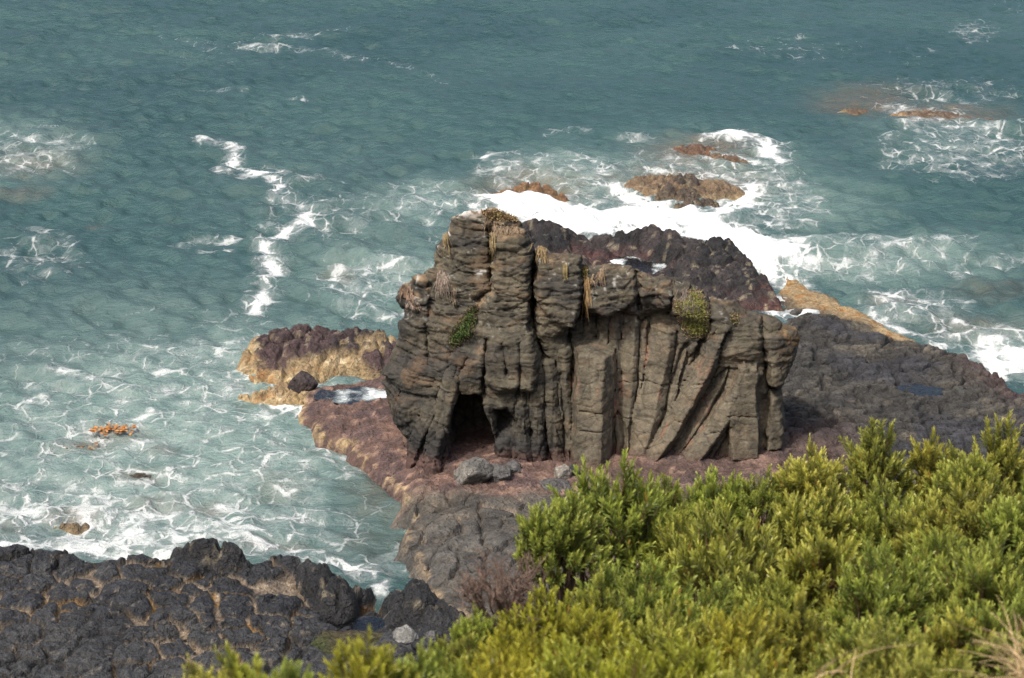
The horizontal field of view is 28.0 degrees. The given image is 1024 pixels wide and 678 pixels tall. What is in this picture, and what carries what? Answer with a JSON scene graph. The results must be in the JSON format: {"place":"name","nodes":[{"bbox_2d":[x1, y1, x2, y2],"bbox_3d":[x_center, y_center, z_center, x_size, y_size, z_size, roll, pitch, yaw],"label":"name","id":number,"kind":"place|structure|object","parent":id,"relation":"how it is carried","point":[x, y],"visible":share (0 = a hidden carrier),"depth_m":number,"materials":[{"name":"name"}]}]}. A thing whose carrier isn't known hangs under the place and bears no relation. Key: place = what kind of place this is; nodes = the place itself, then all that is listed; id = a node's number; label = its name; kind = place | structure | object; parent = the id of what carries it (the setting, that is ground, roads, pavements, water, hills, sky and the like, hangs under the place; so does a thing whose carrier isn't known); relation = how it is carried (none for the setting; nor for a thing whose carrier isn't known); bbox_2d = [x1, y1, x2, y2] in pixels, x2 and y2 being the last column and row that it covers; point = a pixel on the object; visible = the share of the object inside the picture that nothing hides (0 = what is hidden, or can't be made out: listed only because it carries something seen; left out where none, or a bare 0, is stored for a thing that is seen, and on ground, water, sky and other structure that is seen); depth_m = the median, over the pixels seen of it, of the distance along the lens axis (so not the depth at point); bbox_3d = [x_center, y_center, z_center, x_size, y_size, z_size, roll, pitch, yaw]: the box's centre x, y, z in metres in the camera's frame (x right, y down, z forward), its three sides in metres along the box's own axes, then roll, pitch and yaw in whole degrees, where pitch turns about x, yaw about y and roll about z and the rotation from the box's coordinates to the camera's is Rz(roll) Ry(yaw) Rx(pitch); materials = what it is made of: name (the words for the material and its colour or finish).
{"place":"outdoors","nodes":[
{"label":"outdoors","id":0,"kind":"place"},
{"bbox_2d":[0,544,453,677],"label":"rock pavement","id":1,"kind":"structure","parent":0,"point":[64,614],"depth_m":61.43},
{"bbox_2d":[170,538,253,576],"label":"black outcrop","id":2,"kind":"object","parent":1,"relation":"on","point":[207,556],"visible":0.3,"depth_m":65.24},
{"bbox_2d":[295,558,376,623],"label":"leaning slab","id":3,"kind":"structure","parent":1,"relation":"on","point":[337,599],"depth_m":63.71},
{"bbox_2d":[326,616,384,631],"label":"tide pool","id":4,"kind":"structure","parent":1,"relation":"on","point":[360,623],"depth_m":62.48,"materials":[{"name":"liquid"}]},
{"bbox_2d":[392,624,419,644],"bbox_3d":[-3.166,8.805,60.624,0.959,0.691,0.910,13,22,35],"label":"boulder","id":5,"kind":"object","parent":1,"relation":"on","point":[406,634],"visible":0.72,"depth_m":60.40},
{"bbox_2d":[378,578,466,633],"bbox_3d":[-2.584,8.665,62.792,3.840,2.310,5.148,0,18,0],"label":"black outcrop","id":6,"kind":"object","parent":1,"relation":"on","point":[413,602],"visible":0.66,"depth_m":62.04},
{"bbox_2d":[425,630,438,642],"bbox_3d":[-2.350,8.864,60.492,0.432,0.587,0.698,-5,19,-15],"label":"boulder","id":7,"kind":"object","parent":1,"relation":"on","point":[431,634],"visible":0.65,"depth_m":60.33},
{"bbox_2d":[0,0,1023,612],"bbox_3d":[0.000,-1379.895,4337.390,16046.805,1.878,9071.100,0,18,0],"label":"sea water","id":8,"kind":"structure","parent":0,"point":[196,196],"depth_m":117.78,"materials":[{"name":"liquid"}]},
{"bbox_2d":[53,522,89,534],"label":"bay rock","id":9,"kind":"object","parent":8,"relation":"in","point":[75,528],"visible":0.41,"depth_m":70.65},
{"bbox_2d":[65,441,99,449],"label":"kelp clump","id":10,"kind":"object","parent":8,"relation":"in","point":[95,443],"visible":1,"depth_m":77.66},
{"bbox_2d":[88,423,135,435],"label":"kelp clump","id":11,"kind":"object","parent":8,"relation":"in","point":[107,428],"visible":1,"depth_m":79.14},
{"bbox_2d":[130,473,151,477],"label":"bay rock","id":12,"kind":"object","parent":8,"relation":"in","point":[139,475],"visible":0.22,"depth_m":75.00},
{"bbox_2d":[238,381,307,406],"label":"rock ledge","id":13,"kind":"object","parent":8,"relation":"in","point":[279,393],"visible":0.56,"depth_m":82.51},
{"bbox_2d":[287,370,317,393],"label":"boulder","id":14,"kind":"object","parent":13,"relation":"on","point":[300,381],"visible":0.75,"depth_m":82.66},
{"bbox_2d":[237,324,396,383],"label":"rock islet","id":15,"kind":"object","parent":8,"relation":"in","point":[319,354],"visible":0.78,"depth_m":86.57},
{"bbox_2d":[493,182,568,201],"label":"surf rock","id":16,"kind":"object","parent":8,"relation":"in","point":[537,187],"visible":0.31,"depth_m":114.45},
{"bbox_2d":[522,218,783,310],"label":"rock ridge","id":17,"kind":"object","parent":8,"relation":"in","point":[719,267],"visible":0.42,"depth_m":99.95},
{"bbox_2d":[591,256,665,273],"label":"tide pool","id":18,"kind":"structure","parent":17,"relation":"on","point":[647,266],"depth_m":99.89,"materials":[{"name":"liquid"}]},
{"bbox_2d":[624,173,744,200],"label":"surf rock","id":19,"kind":"object","parent":8,"relation":"in","point":[713,189],"visible":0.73,"depth_m":116.02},
{"bbox_2d":[654,183,676,200],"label":"surf boulder","id":20,"kind":"object","parent":19,"relation":"on","point":[667,191],"visible":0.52,"depth_m":114.86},
{"bbox_2d":[673,173,699,186],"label":"surf boulder","id":21,"kind":"object","parent":19,"relation":"on","point":[690,179],"visible":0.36,"depth_m":116.39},
{"bbox_2d":[674,186,700,201],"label":"surf boulder","id":22,"kind":"object","parent":19,"relation":"on","point":[684,194],"visible":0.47,"depth_m":114.29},
{"bbox_2d":[672,144,716,155],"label":"surf rock","id":23,"kind":"object","parent":8,"relation":"in","point":[694,149],"visible":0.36,"depth_m":125.35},
{"bbox_2d":[673,198,719,208],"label":"surf boulder","id":24,"kind":"object","parent":8,"relation":"in","point":[706,202],"visible":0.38,"depth_m":112.55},
{"bbox_2d":[708,153,748,168],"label":"surf rock","id":25,"kind":"object","parent":8,"relation":"in","point":[733,158],"visible":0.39,"depth_m":123.37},
{"bbox_2d":[837,108,868,114],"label":"reef rock","id":26,"kind":"object","parent":8,"relation":"in","point":[856,111],"visible":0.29,"depth_m":137.19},
{"bbox_2d":[890,110,993,120],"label":"reef rock","id":27,"kind":"object","parent":8,"relation":"in","point":[942,114],"visible":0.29,"depth_m":136.10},
{"bbox_2d":[308,538,1008,675],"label":"hillside","id":28,"kind":"structure","parent":0,"point":[325,641],"depth_m":60.56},
{"bbox_2d":[173,653,227,677],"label":"shrub","id":29,"kind":"object","parent":28,"relation":"on","point":[198,672],"visible":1,"depth_m":8.74,"materials":[{"name":"green plant"}]},
{"bbox_2d":[204,640,277,677],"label":"shrub","id":30,"kind":"object","parent":28,"relation":"on","point":[242,671],"visible":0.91,"depth_m":8.85,"materials":[{"name":"green plant"}]},
{"bbox_2d":[247,655,324,677],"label":"shrub","id":31,"kind":"object","parent":28,"relation":"on","point":[290,672],"visible":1,"depth_m":8.71,"materials":[{"name":"green plant"}]},
{"bbox_2d":[317,623,420,677],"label":"shrub","id":32,"kind":"object","parent":28,"relation":"on","point":[381,662],"visible":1,"depth_m":9.33,"materials":[{"name":"green plant"}]},
{"bbox_2d":[370,638,451,677],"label":"shrub","id":33,"kind":"object","parent":28,"relation":"on","point":[422,665],"visible":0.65,"depth_m":9.62,"materials":[{"name":"green plant"}]},
{"bbox_2d":[392,637,480,677],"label":"shrub","id":34,"kind":"object","parent":28,"relation":"on","point":[456,672],"visible":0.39,"depth_m":10.62,"materials":[{"name":"green plant"}]},
{"bbox_2d":[422,628,496,668],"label":"shrub","id":35,"kind":"object","parent":28,"relation":"on","point":[455,652],"visible":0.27,"depth_m":12.62,"materials":[{"name":"green plant"}]},
{"bbox_2d":[446,603,505,653],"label":"shrub","id":36,"kind":"object","parent":28,"relation":"on","point":[477,626],"visible":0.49,"depth_m":13.40,"materials":[{"name":"green plant"}]},
{"bbox_2d":[453,547,550,628],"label":"bare bush","id":37,"kind":"object","parent":28,"relation":"on","point":[518,591],"visible":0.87,"depth_m":13.79,"materials":[{"name":"brown plant"}]},
{"bbox_2d":[454,636,550,677],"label":"shrub","id":38,"kind":"object","parent":28,"relation":"on","point":[509,671],"visible":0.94,"depth_m":10.72,"materials":[{"name":"green plant"}]},
{"bbox_2d":[464,614,562,676],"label":"shrub","id":39,"kind":"object","parent":28,"relation":"on","point":[506,647],"visible":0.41,"depth_m":11.73,"materials":[{"name":"green plant"}]},
{"bbox_2d":[493,578,585,659],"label":"shrub","id":40,"kind":"object","parent":28,"relation":"on","point":[548,605],"visible":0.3,"depth_m":13.59,"materials":[{"name":"green plant"}]},
{"bbox_2d":[507,633,603,677],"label":"shrub","id":41,"kind":"object","parent":28,"relation":"on","point":[557,669],"visible":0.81,"depth_m":10.83,"materials":[{"name":"green plant"}]},
{"bbox_2d":[511,481,614,618],"bbox_3d":[0.430,2.005,17.868,0.879,1.437,0.975,-2,18,-7],"label":"shrub","id":42,"kind":"object","parent":28,"relation":"on","point":[544,538],"visible":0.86,"depth_m":17.66,"materials":[{"name":"green plant"}]},
{"bbox_2d":[545,587,641,667],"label":"shrub","id":43,"kind":"object","parent":28,"relation":"on","point":[601,630],"visible":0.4,"depth_m":13.21,"materials":[{"name":"green plant"}]},
{"bbox_2d":[558,564,642,642],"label":"shrub","id":44,"kind":"object","parent":28,"relation":"on","point":[600,595],"visible":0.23,"depth_m":14.65,"materials":[{"name":"green plant"}]},
{"bbox_2d":[530,448,678,623],"bbox_3d":[0.863,1.923,18.579,1.481,2.122,1.286,3,18,10],"label":"shrub","id":45,"kind":"object","parent":28,"relation":"on","point":[630,508],"visible":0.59,"depth_m":18.21,"materials":[{"name":"green plant"}]},
{"bbox_2d":[562,633,686,677],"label":"shrub","id":46,"kind":"object","parent":28,"relation":"on","point":[619,668],"visible":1,"depth_m":10.50,"materials":[{"name":"green plant"}]},
{"bbox_2d":[573,548,698,640],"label":"shrub","id":47,"kind":"object","parent":28,"relation":"on","point":[644,595],"visible":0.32,"depth_m":15.30,"materials":[{"name":"green plant"}]},
{"bbox_2d":[601,585,729,674],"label":"shrub","id":48,"kind":"object","parent":28,"relation":"on","point":[654,635],"visible":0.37,"depth_m":12.81,"materials":[{"name":"green plant"}]},
{"bbox_2d":[654,472,695,525],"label":"shrub","id":49,"kind":"object","parent":28,"relation":"on","point":[676,499],"visible":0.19,"depth_m":19.59,"materials":[{"name":"green plant"}]},
{"bbox_2d":[638,508,715,596],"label":"shrub","id":50,"kind":"object","parent":28,"relation":"on","point":[664,537],"visible":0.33,"depth_m":18.01,"materials":[{"name":"green plant"}]},
{"bbox_2d":[639,621,745,677],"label":"shrub","id":51,"kind":"object","parent":28,"relation":"on","point":[710,662],"visible":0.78,"depth_m":10.68,"materials":[{"name":"green plant"}]},
{"bbox_2d":[677,464,754,546],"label":"shrub","id":52,"kind":"object","parent":28,"relation":"on","point":[709,491],"visible":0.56,"depth_m":20.41,"materials":[{"name":"green plant"}]},
{"bbox_2d":[678,573,757,635],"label":"shrub","id":53,"kind":"object","parent":28,"relation":"on","point":[726,605],"visible":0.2,"depth_m":14.68,"materials":[{"name":"green plant"}]},
{"bbox_2d":[663,495,797,634],"bbox_3d":[1.940,2.372,17.623,1.382,2.279,1.591,9,20,25],"label":"shrub","id":54,"kind":"object","parent":28,"relation":"on","point":[724,557],"visible":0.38,"depth_m":17.36,"materials":[{"name":"green plant"}]},
{"bbox_2d":[682,598,799,677],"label":"shrub","id":55,"kind":"object","parent":28,"relation":"on","point":[733,632],"visible":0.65,"depth_m":12.53,"materials":[{"name":"green plant"}]},
{"bbox_2d":[691,636,811,677],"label":"shrub","id":56,"kind":"object","parent":28,"relation":"on","point":[750,666],"visible":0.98,"depth_m":10.29,"materials":[{"name":"green plant"}]},
{"bbox_2d":[723,463,792,551],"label":"shrub","id":57,"kind":"object","parent":28,"relation":"on","point":[764,491],"visible":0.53,"depth_m":20.36,"materials":[{"name":"green plant"}]},
{"bbox_2d":[726,560,823,668],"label":"shrub","id":58,"kind":"object","parent":28,"relation":"on","point":[770,601],"visible":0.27,"depth_m":15.32,"materials":[{"name":"green plant"}]},
{"bbox_2d":[763,583,837,677],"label":"shrub","id":59,"kind":"object","parent":28,"relation":"on","point":[806,637],"visible":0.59,"depth_m":13.14,"materials":[{"name":"green plant"}]},
{"bbox_2d":[766,524,857,674],"bbox_3d":[2.314,2.331,15.738,0.799,2.111,0.713,11,21,30],"label":"shrub","id":60,"kind":"object","parent":28,"relation":"on","point":[816,572],"visible":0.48,"depth_m":15.41,"materials":[{"name":"green plant"}]},
{"bbox_2d":[778,668,857,677],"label":"shrub","id":61,"kind":"object","parent":28,"relation":"on","point":[803,676],"visible":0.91,"depth_m":10.14,"materials":[{"name":"green plant"}]},
{"bbox_2d":[767,433,869,523],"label":"shrub","id":62,"kind":"object","parent":28,"relation":"on","point":[814,478],"visible":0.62,"depth_m":20.28,"materials":[{"name":"green plant"}]},
{"bbox_2d":[768,472,872,598],"bbox_3d":[2.688,1.969,18.067,0.925,1.512,1.026,0,18,1],"label":"shrub","id":63,"kind":"object","parent":28,"relation":"on","point":[827,517],"visible":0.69,"depth_m":17.85,"materials":[{"name":"green plant"}]},
{"bbox_2d":[811,644,918,677],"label":"straw grass","id":64,"kind":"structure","parent":28,"relation":"on","point":[844,664],"depth_m":9.38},
{"bbox_2d":[805,598,929,677],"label":"shrub","id":65,"kind":"object","parent":28,"relation":"on","point":[844,640],"visible":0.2,"depth_m":12.61,"materials":[{"name":"green plant"}]},
{"bbox_2d":[838,415,917,515],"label":"shrub","id":66,"kind":"object","parent":28,"relation":"on","point":[864,464],"visible":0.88,"depth_m":20.28,"materials":[{"name":"green plant"}]},
{"bbox_2d":[818,613,938,677],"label":"shrub","id":67,"kind":"object","parent":28,"relation":"on","point":[879,669],"visible":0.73,"depth_m":11.11,"materials":[{"name":"green plant"}]},
{"bbox_2d":[831,475,926,607],"bbox_3d":[3.268,1.921,18.027,1.042,1.493,0.905,1,18,4],"label":"shrub","id":68,"kind":"object","parent":28,"relation":"on","point":[871,526],"visible":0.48,"depth_m":17.87,"materials":[{"name":"green plant"}]},
{"bbox_2d":[819,533,954,656],"bbox_3d":[2.803,2.178,15.017,1.001,1.651,1.152,12,22,33],"label":"shrub","id":69,"kind":"object","parent":28,"relation":"on","point":[866,595],"visible":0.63,"depth_m":14.85,"materials":[{"name":"green plant"}]},
{"bbox_2d":[877,485,979,609],"bbox_3d":[3.632,1.954,17.697,0.879,1.437,0.975,-4,18,-13],"label":"shrub","id":70,"kind":"object","parent":28,"relation":"on","point":[918,520],"visible":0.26,"depth_m":17.55,"materials":[{"name":"green plant"}]},
{"bbox_2d":[906,426,957,512],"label":"shrub","id":71,"kind":"object","parent":28,"relation":"on","point":[928,466],"visible":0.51,"depth_m":20.34,"materials":[{"name":"green plant"}]},
{"bbox_2d":[892,523,979,656],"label":"shrub","id":72,"kind":"object","parent":28,"relation":"on","point":[945,545],"visible":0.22,"depth_m":16.14,"materials":[{"name":"green plant"}]},
{"bbox_2d":[889,643,986,677],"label":"shrub","id":73,"kind":"object","parent":28,"relation":"on","point":[922,669],"visible":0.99,"depth_m":10.33,"materials":[{"name":"green plant"}]},
{"bbox_2d":[911,604,994,677],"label":"shrub","id":74,"kind":"object","parent":28,"relation":"on","point":[941,636],"visible":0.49,"depth_m":12.74,"materials":[{"name":"green plant"}]},
{"bbox_2d":[922,440,1009,511],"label":"shrub","id":75,"kind":"object","parent":28,"relation":"on","point":[960,469],"visible":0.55,"depth_m":19.25,"materials":[{"name":"green plant"}]},
{"bbox_2d":[915,463,1022,626],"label":"shrub","id":76,"kind":"object","parent":28,"relation":"on","point":[965,517],"visible":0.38,"depth_m":17.23,"materials":[{"name":"green plant"}]},
{"bbox_2d":[930,521,1023,677],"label":"shrub","id":77,"kind":"object","parent":28,"relation":"on","point":[986,576],"visible":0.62,"depth_m":14.80,"materials":[{"name":"green plant"}]},
{"bbox_2d":[938,598,1023,677],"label":"straw grass","id":78,"kind":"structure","parent":28,"relation":"on","point":[1018,663],"depth_m":9.62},
{"bbox_2d":[943,586,1023,677],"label":"shrub","id":79,"kind":"object","parent":28,"relation":"on","point":[985,614],"visible":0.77,"depth_m":12.72,"materials":[{"name":"green plant"}]},
{"bbox_2d":[958,409,1023,502],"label":"shrub","id":80,"kind":"object","parent":28,"relation":"on","point":[1007,459],"visible":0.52,"depth_m":19.70,"materials":[{"name":"green plant"}]},
{"bbox_2d":[968,474,1023,576],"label":"shrub","id":81,"kind":"object","parent":28,"relation":"on","point":[1009,513],"visible":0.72,"depth_m":16.77,"materials":[{"name":"green plant"}]},
{"bbox_2d":[298,279,1023,635],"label":"rock shelf","id":82,"kind":"object","parent":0,"point":[850,371],"visible":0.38,"depth_m":76.98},
{"bbox_2d":[313,386,386,404],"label":"tide pool","id":83,"kind":"structure","parent":82,"relation":"on","point":[349,396],"depth_m":81.81,"materials":[{"name":"liquid"}]},
{"bbox_2d":[453,457,493,484],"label":"boulder","id":84,"kind":"object","parent":82,"relation":"on","point":[473,470],"visible":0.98,"depth_m":71.83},
{"bbox_2d":[490,463,511,482],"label":"boulder","id":85,"kind":"object","parent":82,"relation":"on","point":[501,472],"visible":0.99,"depth_m":71.98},
{"bbox_2d":[505,460,521,472],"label":"boulder","id":86,"kind":"object","parent":82,"relation":"on","point":[514,466],"visible":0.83,"depth_m":72.74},
{"bbox_2d":[539,478,571,492],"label":"boulder","id":87,"kind":"object","parent":82,"relation":"on","point":[559,484],"visible":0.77,"depth_m":71.09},
{"bbox_2d":[554,464,572,478],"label":"boulder","id":88,"kind":"object","parent":82,"relation":"on","point":[564,471],"visible":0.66,"depth_m":72.00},
{"bbox_2d":[381,207,799,473],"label":"sea stack","id":89,"kind":"object","parent":82,"relation":"on","point":[538,366],"visible":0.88,"depth_m":73.81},
{"bbox_2d":[397,285,415,302],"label":"dry creeper","id":90,"kind":"object","parent":89,"relation":"attached to","point":[405,290],"visible":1,"depth_m":74.44,"materials":[{"name":"plant"}]},
{"bbox_2d":[404,300,420,310],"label":"dry creeper","id":91,"kind":"object","parent":89,"relation":"attached to","point":[412,306],"visible":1,"depth_m":74.03,"materials":[{"name":"plant"}]},
{"bbox_2d":[431,271,452,298],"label":"dry creeper","id":92,"kind":"object","parent":89,"relation":"attached to","point":[443,280],"visible":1,"depth_m":73.81,"materials":[{"name":"plant"}]},
{"bbox_2d":[443,231,452,259],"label":"dry creeper","id":93,"kind":"object","parent":89,"relation":"attached to","point":[445,238],"visible":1,"depth_m":73.92,"materials":[{"name":"plant"}]},
{"bbox_2d":[450,288,457,306],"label":"dry creeper","id":94,"kind":"object","parent":89,"relation":"attached to","point":[454,291],"visible":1,"depth_m":73.68,"materials":[{"name":"plant"}]},
{"bbox_2d":[447,303,478,347],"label":"cushion plant","id":95,"kind":"object","parent":89,"relation":"attached to","point":[459,339],"visible":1,"depth_m":73.58,"materials":[{"name":"green plant"}]},
{"bbox_2d":[489,232,495,261],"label":"dry creeper","id":96,"kind":"object","parent":89,"relation":"attached to","point":[491,242],"visible":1,"depth_m":73.45,"materials":[{"name":"plant"}]},
{"bbox_2d":[481,208,519,221],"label":"cushion plant","id":97,"kind":"object","parent":89,"relation":"on","point":[496,212],"visible":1,"depth_m":73.86,"materials":[{"name":"brown plant"}]},
{"bbox_2d":[481,219,522,234],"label":"dry creeper","id":98,"kind":"object","parent":89,"relation":"on","point":[492,227],"visible":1,"depth_m":73.71,"materials":[{"name":"plant"}]},
{"bbox_2d":[528,243,547,262],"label":"dry creeper","id":99,"kind":"object","parent":89,"relation":"attached to","point":[541,248],"visible":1,"depth_m":73.66,"materials":[{"name":"plant"}]},
{"bbox_2d":[563,262,567,281],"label":"dry creeper","id":100,"kind":"object","parent":89,"relation":"attached to","point":[565,267],"visible":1,"depth_m":73.33,"materials":[{"name":"plant"}]},
{"bbox_2d":[581,266,588,277],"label":"cushion plant","id":101,"kind":"object","parent":89,"relation":"on","point":[584,271],"visible":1,"depth_m":74.02,"materials":[{"name":"green plant"}]},
{"bbox_2d":[582,275,592,320],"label":"dry creeper","id":102,"kind":"object","parent":89,"relation":"attached to","point":[587,291],"visible":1,"depth_m":73.58,"materials":[{"name":"plant"}]},
{"bbox_2d":[590,267,605,286],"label":"dry creeper","id":103,"kind":"object","parent":89,"relation":"attached to","point":[600,274],"visible":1,"depth_m":73.43,"materials":[{"name":"plant"}]},
{"bbox_2d":[672,287,702,323],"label":"dry creeper","id":104,"kind":"object","parent":89,"relation":"attached to","point":[685,292],"visible":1,"depth_m":73.47,"materials":[{"name":"plant"}]},
{"bbox_2d":[673,287,710,338],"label":"cushion plant","id":105,"kind":"object","parent":89,"relation":"attached to","point":[688,324],"visible":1,"depth_m":73.75,"materials":[{"name":"green plant"}]},
{"bbox_2d":[729,311,739,324],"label":"cushion plant","id":106,"kind":"object","parent":89,"relation":"attached to","point":[735,318],"visible":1,"depth_m":73.66,"materials":[{"name":"green plant"}]},
{"bbox_2d":[897,384,945,395],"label":"tide pool","id":107,"kind":"structure","parent":82,"relation":"on","point":[915,389],"depth_m":81.32,"materials":[{"name":"liquid"}]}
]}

